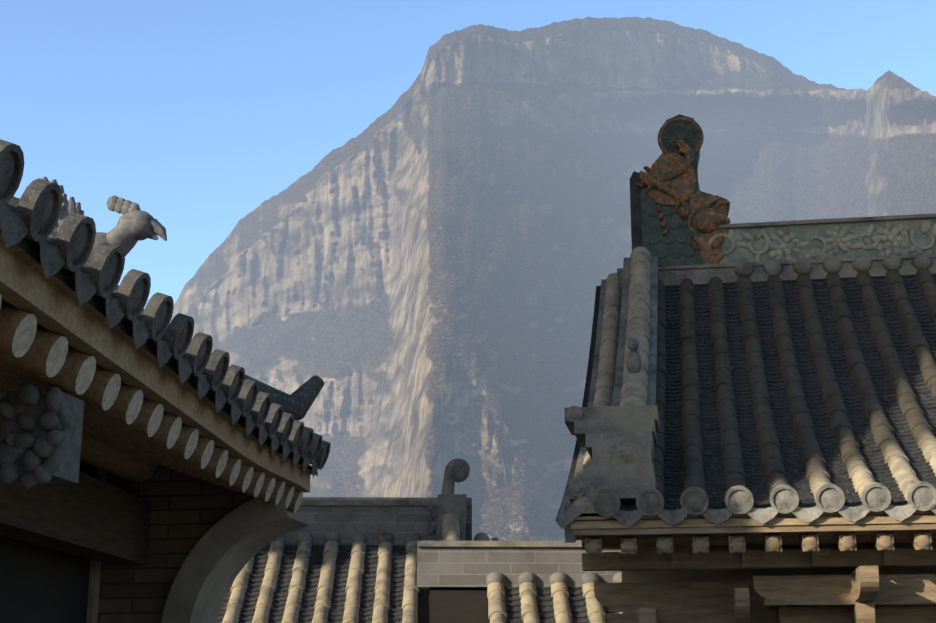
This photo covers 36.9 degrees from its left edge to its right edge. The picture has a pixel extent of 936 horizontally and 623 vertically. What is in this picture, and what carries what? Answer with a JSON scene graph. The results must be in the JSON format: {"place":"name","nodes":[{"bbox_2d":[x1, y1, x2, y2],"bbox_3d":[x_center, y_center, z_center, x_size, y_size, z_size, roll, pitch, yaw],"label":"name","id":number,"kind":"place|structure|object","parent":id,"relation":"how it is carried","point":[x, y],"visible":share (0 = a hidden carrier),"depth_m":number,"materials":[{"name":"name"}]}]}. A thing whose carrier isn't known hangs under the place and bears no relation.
{"place":"outdoors","nodes":[
{"label":"outdoors","id":0,"kind":"place"},
{"bbox_2d":[0,0,935,308],"label":"sky","id":1,"kind":"structure","parent":0,"point":[196,114],"materials":[{"name":"blue"}]},
{"bbox_2d":[417,541,622,622],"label":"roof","id":2,"kind":"structure","parent":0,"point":[508,581],"depth_m":10.66,"materials":[{"name":"tile"}]},
{"bbox_2d":[170,17,935,540],"bbox_3d":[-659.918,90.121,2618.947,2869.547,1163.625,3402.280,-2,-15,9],"label":"mountain terrain","id":3,"kind":"structure","parent":0,"point":[426,263],"depth_m":1524.25,"materials":[{"name":"grey stone"}]},
{"bbox_2d":[571,510,935,622],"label":"hall eave brackets","id":4,"kind":"object","parent":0,"point":[870,567],"visible":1,"depth_m":8.30,"materials":[{"name":"brown wood"}]},
{"bbox_2d":[555,269,935,525],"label":"hall roof","id":5,"kind":"structure","parent":4,"relation":"on","point":[806,398],"depth_m":9.99,"materials":[{"name":"grey tile"}]},
{"bbox_2d":[557,213,935,542],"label":"hall ridges","id":6,"kind":"object","parent":5,"relation":"on","point":[613,426],"visible":0.98,"depth_m":11.85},
{"bbox_2d":[630,114,730,265],"bbox_3d":[1.904,-1.021,12.624,0.885,1.567,0.322,-2,-15,9],"label":"ridge-end ornament","id":7,"kind":"object","parent":6,"relation":"on","point":[678,217],"visible":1,"depth_m":12.54,"materials":[{"name":"ceramic"}]},
{"label":"courtyard ground","id":8,"kind":"structure","parent":0,"visible":0},
{"bbox_2d":[0,139,330,622],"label":"roof eave","id":9,"kind":"object","parent":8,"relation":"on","point":[151,385],"visible":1,"depth_m":4.54,"materials":[{"name":"tile"}]},
{"bbox_2d":[0,382,83,489],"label":"carved ornament","id":10,"kind":"object","parent":9,"relation":"attached to","point":[40,436],"visible":1,"depth_m":3.57,"materials":[{"name":"grey stone"}]},
{"bbox_2d":[42,177,166,260],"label":"roof figurines","id":11,"kind":"object","parent":9,"relation":"on","point":[131,228],"visible":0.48,"depth_m":3.98,"materials":[{"name":"ceramic"}]},
{"bbox_2d":[86,464,308,622],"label":"brick wall","id":12,"kind":"structure","parent":8,"relation":"on","point":[208,541],"depth_m":6.29,"materials":[{"name":"brick"}]},
{"bbox_2d":[217,459,497,622],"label":"roof","id":13,"kind":"structure","parent":8,"relation":"on","point":[345,560],"depth_m":12.21,"materials":[{"name":"tile"}]}
]}

